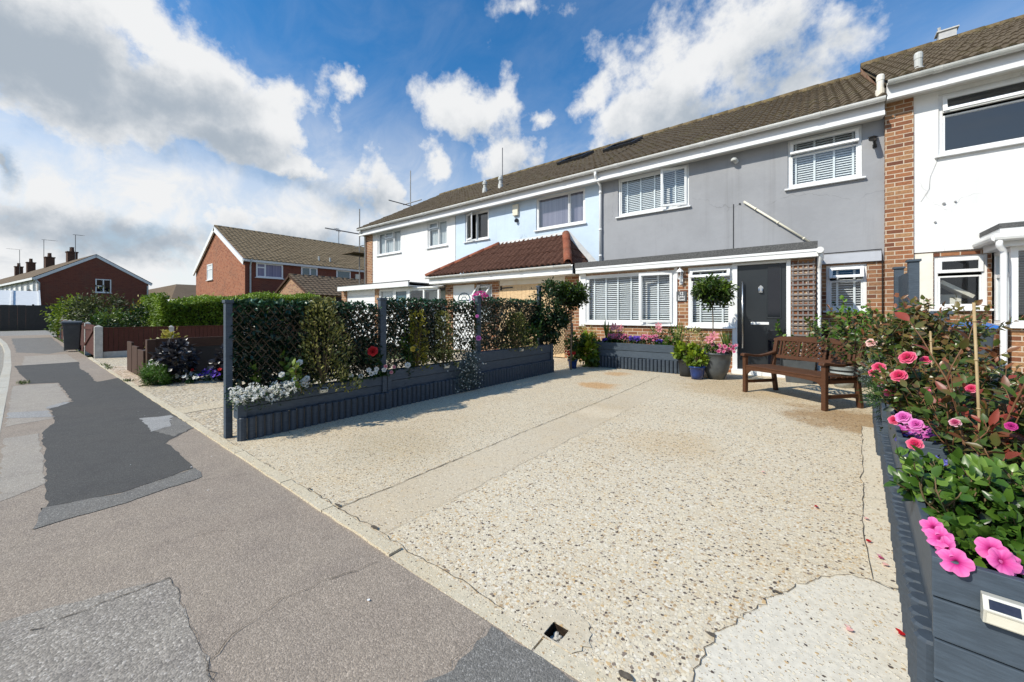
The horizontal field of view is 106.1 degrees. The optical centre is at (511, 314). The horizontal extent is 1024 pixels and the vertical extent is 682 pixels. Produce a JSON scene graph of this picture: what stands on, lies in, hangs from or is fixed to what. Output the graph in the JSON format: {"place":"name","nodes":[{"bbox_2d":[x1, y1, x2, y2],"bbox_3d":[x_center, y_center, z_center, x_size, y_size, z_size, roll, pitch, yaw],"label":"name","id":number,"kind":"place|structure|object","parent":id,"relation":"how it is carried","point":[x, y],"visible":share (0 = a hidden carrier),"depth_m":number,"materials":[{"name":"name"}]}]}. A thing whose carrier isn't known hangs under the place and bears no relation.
{"place":"outdoors","nodes":[
{"label":"outdoors","id":0,"kind":"place"},
{"bbox_2d":[0,330,55,375],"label":"road","id":1,"kind":"structure","parent":0,"point":[18,333],"depth_m":24.59,"materials":[{"name":"grey asphalt"}]},
{"bbox_2d":[0,338,10,429],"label":"kerb","id":2,"kind":"structure","parent":1,"relation":"on","point":[5,377],"depth_m":7.00,"materials":[{"name":"concrete"}]},
{"bbox_2d":[17,326,147,385],"bbox_3d":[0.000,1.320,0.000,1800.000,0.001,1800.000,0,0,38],"label":"ground","id":3,"kind":"structure","parent":0,"point":[61,340],"depth_m":18.05,"materials":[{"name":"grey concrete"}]},
{"bbox_2d":[0,289,40,307],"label":"garden canopy","id":4,"kind":"object","parent":3,"relation":"on","point":[11,297],"visible":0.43,"depth_m":33.31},
{"bbox_2d":[0,304,70,330],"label":"tall black fence","id":5,"kind":"object","parent":3,"relation":"on","point":[30,317],"visible":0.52,"depth_m":30.06,"materials":[{"name":"wood"}]},
{"bbox_2d":[0,247,151,325],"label":"brick terrace","id":6,"kind":"structure","parent":3,"relation":"on","point":[51,281],"depth_m":41.53,"materials":[{"name":"red brick"}]},
{"bbox_2d":[95,279,110,292],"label":"window","id":7,"kind":"structure","parent":6,"relation":"in","point":[99,282],"depth_m":41.69,"materials":[{"name":"white plastic"}]},
{"bbox_2d":[0,335,579,681],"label":"pavement","id":8,"kind":"structure","parent":0,"point":[143,538],"depth_m":1.72,"materials":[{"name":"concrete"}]},
{"bbox_2d":[61,321,82,350],"bbox_3d":[-13.647,0.663,11.953,0.557,0.926,0.426,0,0,44],"label":"wheelie bin","id":9,"kind":"object","parent":8,"relation":"on","point":[72,335],"visible":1,"depth_m":11.80,"materials":[{"name":"plastic"}]},
{"bbox_2d":[337,168,528,345],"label":"white end house","id":10,"kind":"structure","parent":0,"point":[406,250],"depth_m":15.44,"materials":[{"name":"paint"}]},
{"bbox_2d":[347,289,374,336],"bbox_3d":[-6.122,0.076,15.641,2.150,2.108,0.020,0,0,38],"label":"garage door","id":11,"kind":"structure","parent":10,"relation":"in","point":[360,295],"depth_m":15.57,"materials":[{"name":"white plastic"}]},
{"bbox_2d":[376,229,401,256],"bbox_3d":[-5.224,-3.053,16.477,1.790,1.035,0.235,0,0,38],"label":"window","id":12,"kind":"structure","parent":10,"relation":"in","point":[390,240],"depth_m":16.58,"materials":[{"name":"white plastic"}]},
{"bbox_2d":[394,287,409,345],"bbox_3d":[-3.991,0.095,13.942,0.900,2.110,0.060,0,0,38],"label":"side door","id":13,"kind":"structure","parent":10,"relation":"in","point":[398,292],"depth_m":13.98,"materials":[{"name":"white plastic"}]},
{"bbox_2d":[426,218,447,248],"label":"window","id":14,"kind":"structure","parent":10,"relation":"in","point":[437,236],"depth_m":14.62,"materials":[{"name":"white plastic"}]},
{"bbox_2d":[0,0,1023,300],"label":"sky","id":15,"kind":"structure","parent":0,"point":[135,128],"materials":[{"name":"blue"}]},
{"bbox_2d":[49,329,1023,440],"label":"front paving","id":16,"kind":"structure","parent":0,"point":[200,401],"depth_m":5.51,"materials":[{"name":"beige concrete"}]},
{"bbox_2d":[40,292,94,337],"bbox_3d":[-22.657,0.056,19.872,3.334,2.385,2.177,0,0,38],"label":"garden shrub","id":17,"kind":"object","parent":16,"relation":"on","point":[56,326],"visible":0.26,"depth_m":19.31,"materials":[{"name":"green plant"}]},
{"bbox_2d":[56,319,90,355],"bbox_3d":[-18.896,0.735,16.416,15.330,1.030,0.130,0,0,38],"label":"roadside fence","id":18,"kind":"object","parent":16,"relation":"on","point":[83,339],"visible":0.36,"depth_m":12.50,"materials":[{"name":"concrete"}]},
{"bbox_2d":[84,324,95,354],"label":"garden gate","id":19,"kind":"structure","parent":18,"relation":"attached to","point":[89,341],"depth_m":10.78,"materials":[{"name":"brown wood"}]},
{"bbox_2d":[59,285,133,340],"bbox_3d":[-19.066,-0.056,17.921,3.491,2.668,2.618,0,0,38],"label":"garden shrub","id":20,"kind":"object","parent":16,"relation":"on","point":[91,307],"visible":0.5,"depth_m":17.24,"materials":[{"name":"green plant"}]},
{"bbox_2d":[81,305,146,328],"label":"garden shrub","id":21,"kind":"object","parent":16,"relation":"on","point":[103,319],"visible":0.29,"depth_m":13.43,"materials":[{"name":"green plant"}]},
{"bbox_2d":[120,297,150,326],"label":"garden shrub","id":22,"kind":"object","parent":16,"relation":"on","point":[141,311],"visible":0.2,"depth_m":14.17,"materials":[{"name":"green plant"}]},
{"bbox_2d":[136,359,175,385],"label":"feathery plant","id":23,"kind":"object","parent":16,"relation":"on","point":[150,374],"visible":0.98,"depth_m":6.22,"materials":[{"name":"green plant"}]},
{"bbox_2d":[108,366,211,385],"bbox_3d":[-6.952,1.138,7.819,3.624,0.001,1.503,0,0,38],"label":"gravel bed","id":24,"kind":"object","parent":16,"relation":"on","point":[123,372],"visible":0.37,"depth_m":7.28,"materials":[{"name":"beige gravel"}]},
{"bbox_2d":[127,341,144,376],"bbox_3d":[-7.192,0.860,7.365,1.690,0.620,0.040,0,0,38],"label":"timber edging","id":25,"kind":"object","parent":24,"relation":"on","point":[135,357],"visible":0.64,"depth_m":7.35,"materials":[{"name":"brown wood"}]},
{"bbox_2d":[148,338,201,383],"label":"dark leaved shrub","id":26,"kind":"object","parent":24,"relation":"on","point":[173,353],"visible":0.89,"depth_m":6.44,"materials":[{"name":"black plant"}]},
{"bbox_2d":[145,333,321,372],"bbox_3d":[-5.498,0.805,8.056,0.160,0.730,3.160,0,0,38],"label":"brown fence","id":27,"kind":"object","parent":24,"relation":"on","point":[205,346],"visible":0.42,"depth_m":7.39,"materials":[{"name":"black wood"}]},
{"bbox_2d":[149,284,195,298],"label":"distant bungalow","id":28,"kind":"object","parent":16,"relation":"on","point":[175,291],"visible":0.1,"depth_m":48.10,"materials":[{"name":"beige paint"}]},
{"bbox_2d":[94,324,297,358],"bbox_3d":[-9.312,0.765,12.227,0.160,0.970,5.380,0,0,38],"label":"boundary fence","id":29,"kind":"object","parent":16,"relation":"on","point":[110,342],"visible":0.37,"depth_m":10.68,"materials":[{"name":"wood"}]},
{"bbox_2d":[190,366,222,380],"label":"petunia clump","id":30,"kind":"object","parent":16,"relation":"on","point":[206,372],"visible":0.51,"depth_m":6.65,"materials":[{"name":"purple plant"}]},
{"bbox_2d":[140,290,320,337],"bbox_3d":[-11.438,0.026,16.010,3.576,2.248,5.465,0,0,38],"label":"privet hedge","id":31,"kind":"object","parent":16,"relation":"on","point":[201,310],"visible":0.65,"depth_m":13.84,"materials":[{"name":"green plant"}]},
{"bbox_2d":[207,343,256,379],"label":"dark leaved shrub","id":32,"kind":"object","parent":16,"relation":"on","point":[216,362],"visible":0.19,"depth_m":6.52,"materials":[{"name":"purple plant"}]},
{"bbox_2d":[192,225,363,296],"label":"brick house","id":33,"kind":"structure","parent":16,"relation":"on","point":[232,261],"depth_m":29.50,"materials":[{"name":"red brick"}]},
{"bbox_2d":[255,262,283,279],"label":"window","id":34,"kind":"structure","parent":33,"relation":"in","point":[263,270],"depth_m":27.11,"materials":[{"name":"white plastic"}]},
{"bbox_2d":[275,274,363,332],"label":"brick garage","id":35,"kind":"structure","parent":16,"relation":"on","point":[323,286],"depth_m":25.10,"materials":[{"name":"brown tile"}]},
{"bbox_2d":[88,357,615,681],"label":"edging","id":36,"kind":"object","parent":16,"relation":"on","point":[562,659],"visible":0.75,"depth_m":1.73,"materials":[{"name":"concrete"}]},
{"bbox_2d":[222,286,541,438],"bbox_3d":[-1.083,0.300,5.675,0.316,1.740,5.273,0,0,38],"label":"trellis screen","id":37,"kind":"object","parent":16,"relation":"on","point":[268,341],"visible":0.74,"depth_m":4.52,"materials":[{"name":"plant"}]},
{"bbox_2d":[425,131,654,358],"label":"blue house","id":38,"kind":"structure","parent":16,"relation":"on","point":[553,231],"depth_m":11.65,"materials":[{"name":"paint"}]},
{"bbox_2d":[455,287,472,347],"bbox_3d":[-1.540,0.110,12.465,0.840,1.980,0.035,0,0,38],"label":"front door","id":39,"kind":"structure","parent":38,"relation":"in","point":[469,290],"depth_m":12.47,"materials":[{"name":"white plastic"}]},
{"bbox_2d":[463,209,489,242],"bbox_3d":[-1.246,-3.033,13.244,1.220,1.035,0.267,0,0,38],"label":"window","id":40,"kind":"structure","parent":38,"relation":"in","point":[468,240],"depth_m":13.31,"materials":[{"name":"white plastic"}]},
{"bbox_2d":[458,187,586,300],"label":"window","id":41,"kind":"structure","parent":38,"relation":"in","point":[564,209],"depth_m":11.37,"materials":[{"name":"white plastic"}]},
{"bbox_2d":[603,136,642,152],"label":"roof window","id":42,"kind":"structure","parent":38,"relation":"in","point":[628,142],"depth_m":13.15,"materials":[{"name":"black glass"}]},
{"bbox_2d":[543,323,572,354],"bbox_3d":[0.981,0.675,8.225,0.042,0.950,1.262,0,0,38],"label":"trellis","id":43,"kind":"object","parent":16,"relation":"on","point":[561,341],"visible":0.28,"depth_m":8.35,"materials":[{"name":"wood"}]},
{"bbox_2d":[575,72,886,377],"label":"grey house","id":44,"kind":"structure","parent":16,"relation":"on","point":[801,180],"depth_m":8.10,"materials":[{"name":"paint"}]},
{"bbox_2d":[583,270,676,325],"bbox_3d":[2.650,-0.348,8.868,2.195,1.205,0.278,0,0,38],"label":"window","id":45,"kind":"structure","parent":44,"relation":"in","point":[629,309],"depth_m":8.89,"materials":[{"name":"white plastic"}]},
{"bbox_2d":[615,164,690,218],"bbox_3d":[3.474,-3.033,9.588,1.840,1.035,0.328,0,0,38],"label":"window","id":46,"kind":"structure","parent":44,"relation":"in","point":[676,205],"depth_m":9.62,"materials":[{"name":"white plastic"}]},
{"bbox_2d":[685,265,735,328],"bbox_3d":[4.016,-0.343,7.809,0.920,1.255,0.256,0,0,38],"label":"window","id":47,"kind":"structure","parent":44,"relation":"in","point":[702,323],"depth_m":7.85,"materials":[{"name":"white plastic"}]},
{"bbox_2d":[738,263,785,368],"bbox_3d":[4.686,0.055,7.246,0.764,1.990,0.124,0,0,38],"label":"front door","id":48,"kind":"structure","parent":44,"relation":"in","point":[761,288],"depth_m":7.27,"materials":[{"name":"black plastic"}]},
{"bbox_2d":[791,261,814,357],"bbox_3d":[5.175,-0.070,6.848,0.340,1.740,0.028,0,0,38],"label":"wall trellis","id":49,"kind":"object","parent":44,"relation":"attached to","point":[802,299],"depth_m":6.85,"materials":[{"name":"brown wood"}]},
{"bbox_2d":[785,125,865,190],"bbox_3d":[6.117,-3.038,7.571,1.230,1.025,0.235,0,0,38],"label":"window","id":50,"kind":"structure","parent":44,"relation":"in","point":[857,141],"depth_m":7.56,"materials":[{"name":"white plastic"}]},
{"bbox_2d":[823,264,866,312],"bbox_3d":[6.402,-0.493,7.382,0.690,0.915,0.245,0,0,38],"label":"window","id":51,"kind":"structure","parent":44,"relation":"in","point":[862,267],"depth_m":7.37,"materials":[{"name":"white plastic"}]},
{"bbox_2d":[892,259,921,329],"bbox_3d":[5.124,0.225,4.889,0.130,1.890,2.620,0,0,38],"label":"side fence","id":52,"kind":"object","parent":16,"relation":"on","point":[908,283],"visible":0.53,"depth_m":5.00,"materials":[{"name":"wood"}]},
{"bbox_2d":[950,322,998,365],"bbox_3d":[6.292,0.628,5.505,0.620,1.044,0.791,0,0,32],"label":"wheelie bin","id":53,"kind":"object","parent":16,"relation":"on","point":[989,341],"visible":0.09,"depth_m":5.10,"materials":[{"name":"plastic"}]},
{"bbox_2d":[229,364,909,681],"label":"driveway","id":54,"kind":"structure","parent":0,"point":[620,525],"depth_m":2.26,"materials":[{"name":"stone"}]},
{"bbox_2d":[233,375,389,441],"bbox_3d":[-2.044,0.955,4.144,0.196,0.430,1.583,0,0,38],"label":"timber planter","id":55,"kind":"object","parent":54,"relation":"on","point":[315,407],"visible":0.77,"depth_m":3.99,"materials":[{"name":"wood"}]},
{"bbox_2d":[224,377,312,411],"bbox_3d":[-2.322,0.760,3.672,0.465,0.293,0.725,0,0,38],"label":"alyssum mound","id":56,"kind":"object","parent":55,"relation":"in","point":[286,387],"visible":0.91,"depth_m":3.60,"materials":[{"name":"white plant"}]},
{"bbox_2d":[249,345,309,392],"bbox_3d":[-2.268,0.530,3.913,0.558,0.502,0.518,0,0,6],"label":"white rose","id":57,"kind":"object","parent":55,"relation":"in","point":[294,372],"visible":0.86,"depth_m":3.81,"materials":[{"name":"green plant"}]},
{"bbox_2d":[278,295,365,396],"bbox_3d":[-2.055,0.302,4.149,0.881,1.020,0.860,0,0,38],"label":"variegated evergreen","id":58,"kind":"object","parent":55,"relation":"in","point":[332,310],"visible":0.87,"depth_m":4.11,"materials":[{"name":"green plant"}]},
{"bbox_2d":[339,367,387,381],"bbox_3d":[-1.732,0.702,4.497,0.204,0.164,0.599,0,0,38],"label":"white petunia row","id":59,"kind":"object","parent":55,"relation":"in","point":[375,373],"visible":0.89,"depth_m":4.51,"materials":[{"name":"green plant"}]},
{"bbox_2d":[362,346,382,376],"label":"red rose","id":60,"kind":"object","parent":55,"relation":"in","point":[370,353],"visible":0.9,"depth_m":4.59,"materials":[{"name":"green plant"}]},
{"bbox_2d":[380,359,476,408],"bbox_3d":[-1.089,0.927,5.359,0.197,0.485,1.583,0,0,38],"label":"timber planter","id":61,"kind":"object","parent":54,"relation":"on","point":[436,381],"visible":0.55,"depth_m":5.15,"materials":[{"name":"wood"}]},
{"bbox_2d":[399,325,415,367],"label":"leafy seedling","id":62,"kind":"object","parent":61,"relation":"in","point":[408,351],"visible":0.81,"depth_m":5.05,"materials":[{"name":"green plant"}]},
{"bbox_2d":[403,309,432,370],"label":"golden shrub","id":63,"kind":"object","parent":61,"relation":"in","point":[416,345],"visible":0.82,"depth_m":5.14,"materials":[{"name":"green plant"}]},
{"bbox_2d":[429,310,458,366],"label":"variegated shrub","id":64,"kind":"object","parent":61,"relation":"in","point":[439,334],"visible":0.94,"depth_m":5.49,"materials":[{"name":"green plant"}]},
{"bbox_2d":[447,348,486,392],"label":"silver trailing plant","id":65,"kind":"object","parent":61,"relation":"in","point":[468,383],"visible":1,"depth_m":5.69,"materials":[{"name":"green plant"}]},
{"bbox_2d":[466,344,553,389],"bbox_3d":[0.065,0.877,6.830,0.196,0.585,2.303,0,0,38],"label":"timber planter","id":66,"kind":"object","parent":54,"relation":"on","point":[505,365],"visible":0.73,"depth_m":6.66,"materials":[{"name":"wood"}]},
{"bbox_2d":[494,311,541,351],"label":"variegated shrub","id":67,"kind":"object","parent":66,"relation":"in","point":[515,323],"visible":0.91,"depth_m":6.79,"materials":[{"name":"green plant"}]},
{"bbox_2d":[518,309,546,345],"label":"green shrub","id":68,"kind":"object","parent":66,"relation":"in","point":[535,332],"visible":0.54,"depth_m":7.32,"materials":[{"name":"green plant"}]},
{"bbox_2d":[528,276,573,345],"bbox_3d":[0.815,-0.067,7.829,0.756,1.434,1.334,0,0,38],"label":"evergreen bush","id":69,"kind":"object","parent":66,"relation":"in","point":[557,317],"visible":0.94,"depth_m":7.62,"materials":[{"name":"green plant"}]},
{"bbox_2d":[554,279,590,369],"bbox_3d":[1.257,0.198,8.005,0.801,1.904,0.953,0,0,38],"label":"standard laurel","id":70,"kind":"object","parent":54,"relation":"on","point":[577,294],"visible":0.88,"depth_m":7.88,"materials":[{"name":"green plant"}]},
{"bbox_2d":[563,331,585,358],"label":"corner fern","id":71,"kind":"object","parent":54,"relation":"on","point":[576,342],"visible":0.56,"depth_m":8.32,"materials":[{"name":"green plant"}]},
{"bbox_2d":[572,330,600,366],"bbox_3d":[1.706,0.797,8.509,0.777,0.916,0.748,0,0,-18],"label":"lime fuchsia","id":72,"kind":"object","parent":54,"relation":"on","point":[592,361],"visible":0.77,"depth_m":8.37,"materials":[{"name":"green plant"}]},
{"bbox_2d":[594,342,686,373],"bbox_3d":[2.665,0.887,8.134,1.861,0.565,0.514,0,0,38],"label":"window planter","id":73,"kind":"object","parent":54,"relation":"on","point":[648,357],"visible":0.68,"depth_m":7.89,"materials":[{"name":"wood"}]},
{"bbox_2d":[677,358,691,376],"bbox_3d":[3.260,0.989,7.179,0.334,0.318,0.334,0,0,38],"label":"black pot","id":74,"kind":"object","parent":54,"relation":"on","point":[684,370],"visible":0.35,"depth_m":7.09,"materials":[{"name":"plastic"}]},
{"bbox_2d":[671,340,702,361],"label":"lime plant","id":75,"kind":"object","parent":74,"relation":"on","point":[680,346],"visible":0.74,"depth_m":7.09,"materials":[{"name":"green plant"}]},
{"bbox_2d":[673,326,709,352],"bbox_3d":[3.472,0.610,7.508,0.650,0.786,0.632,0,0,-11],"label":"variegated mound","id":76,"kind":"object","parent":54,"relation":"on","point":[695,332],"visible":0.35,"depth_m":7.44,"materials":[{"name":"yellow plant"}]},
{"bbox_2d":[689,366,705,379],"bbox_3d":[3.293,1.034,6.848,0.284,0.228,0.284,0,0,38],"label":"dark blue pot","id":77,"kind":"object","parent":54,"relation":"on","point":[696,373],"visible":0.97,"depth_m":6.76,"materials":[{"name":"ceramic"}]},
{"bbox_2d":[683,349,708,367],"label":"lime plant","id":78,"kind":"object","parent":77,"relation":"on","point":[700,359],"visible":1,"depth_m":6.84,"materials":[{"name":"green plant"}]},
{"bbox_2d":[702,351,731,379],"bbox_3d":[3.646,0.914,6.877,0.498,0.468,0.498,0,0,38],"label":"bowl pot","id":79,"kind":"object","parent":54,"relation":"on","point":[717,367],"visible":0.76,"depth_m":6.70,"materials":[{"name":"grey ceramic"}]},
{"bbox_2d":[690,272,737,351],"bbox_3d":[3.620,-0.007,6.890,0.803,1.474,0.799,0,0,38],"label":"lollipop bay","id":80,"kind":"object","parent":79,"relation":"in","point":[710,290],"visible":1,"depth_m":6.79,"materials":[{"name":"green plant"}]},
{"bbox_2d":[704,343,737,356],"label":"pot flowers","id":81,"kind":"object","parent":79,"relation":"in","point":[724,349],"visible":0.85,"depth_m":6.69,"materials":[{"name":"pink plant"}]},
{"bbox_2d":[783,359,815,383],"bbox_3d":[4.913,0.960,6.580,0.440,0.380,0.460,0,0,38],"label":"rectangular planter","id":82,"kind":"object","parent":54,"relation":"on","point":[799,364],"visible":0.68,"depth_m":6.42,"materials":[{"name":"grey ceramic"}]},
{"bbox_2d":[773,317,827,360],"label":"climbing rose","id":83,"kind":"object","parent":82,"relation":"in","point":[778,329],"visible":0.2,"depth_m":6.64,"materials":[{"name":"green plant"}]},
{"bbox_2d":[740,336,867,410],"bbox_3d":[3.867,0.734,5.216,0.680,0.833,1.260,0,0,-14],"label":"garden bench","id":84,"kind":"object","parent":54,"relation":"on","point":[822,377],"visible":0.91,"depth_m":5.12,"materials":[{"name":"brown wood"}]},
{"bbox_2d":[872,387,887,455],"bbox_3d":[3.670,0.960,3.535,0.512,0.420,1.602,0,0,42],"label":"timber planter","id":85,"kind":"object","parent":54,"relation":"on","point":[877,423],"visible":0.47,"depth_m":3.22,"materials":[{"name":"wood"}]},
{"bbox_2d":[856,376,887,420],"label":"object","id":86,"kind":"object","parent":85,"relation":"on","point":[872,396],"visible":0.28,"depth_m":3.36,"materials":[{"name":"green plant"}]},
{"bbox_2d":[855,348,894,388],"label":"silver bush","id":87,"kind":"object","parent":85,"relation":"in","point":[865,376],"visible":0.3,"depth_m":4.34,"materials":[{"name":"green plant"}]},
{"bbox_2d":[833,293,996,388],"bbox_3d":[3.475,0.298,3.365,1.008,0.989,0.890,0,0,11],"label":"tall rose","id":88,"kind":"object","parent":85,"relation":"in","point":[901,336],"visible":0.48,"depth_m":3.27,"materials":[{"name":"green plant"}]},
{"bbox_2d":[880,404,946,522],"bbox_3d":[2.664,0.915,2.395,0.511,0.510,1.282,0,0,42],"label":"timber planter","id":89,"kind":"object","parent":54,"relation":"on","point":[888,445],"visible":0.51,"depth_m":2.39,"materials":[{"name":"wood"}]},
{"bbox_2d":[879,424,939,441],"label":"bedding flowers","id":90,"kind":"object","parent":89,"relation":"in","point":[914,433],"visible":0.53,"depth_m":2.21,"materials":[{"name":"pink plant"}]},
{"bbox_2d":[859,338,1023,449],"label":"pink rose","id":91,"kind":"object","parent":89,"relation":"in","point":[907,369],"visible":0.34,"depth_m":2.26,"materials":[{"name":"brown plant"}]},
{"bbox_2d":[805,292,1023,383],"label":"tall rose","id":92,"kind":"object","parent":54,"relation":"on","point":[827,342],"visible":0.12,"depth_m":4.61,"materials":[{"name":"green plant"}]},
{"bbox_2d":[890,441,1023,681],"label":"timber planter","id":93,"kind":"object","parent":54,"relation":"on","point":[950,635],"visible":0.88,"depth_m":1.05,"materials":[{"name":"wood"}]},
{"bbox_2d":[884,446,957,512],"bbox_3d":[1.530,0.631,1.452,0.225,0.207,0.223,0,0,-20],"label":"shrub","id":94,"kind":"object","parent":93,"relation":"in","point":[908,494],"visible":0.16,"depth_m":1.46,"materials":[{"name":"green plant"}]},
{"bbox_2d":[895,312,1023,455],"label":"red photinia","id":95,"kind":"object","parent":93,"relation":"on","point":[958,381],"visible":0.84,"depth_m":1.65,"materials":[{"name":"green plant"}]},
{"bbox_2d":[898,444,1023,540],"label":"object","id":96,"kind":"object","parent":93,"relation":"in","point":[988,489],"visible":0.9,"depth_m":1.27,"materials":[{"name":"green plant"}]},
{"bbox_2d":[900,370,1023,479],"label":"red photinia","id":97,"kind":"object","parent":93,"relation":"in","point":[943,414],"visible":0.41,"depth_m":1.79,"materials":[{"name":"green plant"}]},
{"bbox_2d":[919,502,1023,578],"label":"pink petunia","id":98,"kind":"object","parent":93,"relation":"in","point":[953,542],"visible":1,"depth_m":1.07,"materials":[{"name":"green plant"}]},
{"bbox_2d":[972,303,981,453],"bbox_3d":[1.966,0.360,1.624,0.015,0.820,0.038,0,0,-7],"label":"bamboo cane","id":99,"kind":"object","parent":93,"relation":"in","point":[976,359],"visible":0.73,"depth_m":1.63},
{"bbox_2d":[948,404,1023,480],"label":"red photinia","id":100,"kind":"object","parent":93,"relation":"on","point":[994,431],"visible":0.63,"depth_m":1.54,"materials":[{"name":"green plant"}]},
{"bbox_2d":[980,591,1023,635],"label":"solar light","id":101,"kind":"object","parent":93,"relation":"attached to","point":[1002,612],"visible":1,"depth_m":0.96,"materials":[{"name":"plastic"}]},
{"bbox_2d":[829,366,854,387],"bbox_3d":[5.237,0.969,6.085,0.368,0.358,0.368,0,0,38],"label":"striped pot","id":102,"kind":"object","parent":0,"point":[848,370],"visible":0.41,"depth_m":5.97,"materials":[{"name":"ceramic"}]},
{"bbox_2d":[815,295,888,361],"bbox_3d":[5.336,0.271,5.986,0.801,1.161,0.804,0,0,-29],"label":"hop plant","id":103,"kind":"object","parent":102,"relation":"in","point":[848,314],"visible":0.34,"depth_m":6.06,"materials":[{"name":"green plant"}]},
{"bbox_2d":[860,14,1023,391],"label":"house","id":104,"kind":"structure","parent":0,"point":[954,166],"depth_m":6.56,"materials":[{"name":"paint"}]},
{"bbox_2d":[934,25,959,39],"bbox_3d":[10.877,-7.024,9.641,0.380,0.307,0.300,0,0,38],"label":"ridge vent","id":105,"kind":"object","parent":104,"relation":"on","point":[945,33],"visible":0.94,"depth_m":9.56,"materials":[{"name":"white plastic"}]},
{"bbox_2d":[930,253,993,310],"bbox_3d":[7.476,-0.523,6.427,0.700,0.935,0.155,0,0,38],"label":"window","id":106,"kind":"structure","parent":104,"relation":"in","point":[982,258],"depth_m":6.40,"materials":[{"name":"white plastic"}]},
{"bbox_2d":[934,76,1023,158],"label":"window","id":107,"kind":"structure","parent":104,"relation":"in","point":[943,105],"depth_m":6.29,"materials":[{"name":"white plastic"}]},
{"bbox_2d":[994,246,1023,327],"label":"bay window","id":108,"kind":"structure","parent":104,"relation":"in","point":[1012,252],"depth_m":5.64,"materials":[{"name":"white plastic"}]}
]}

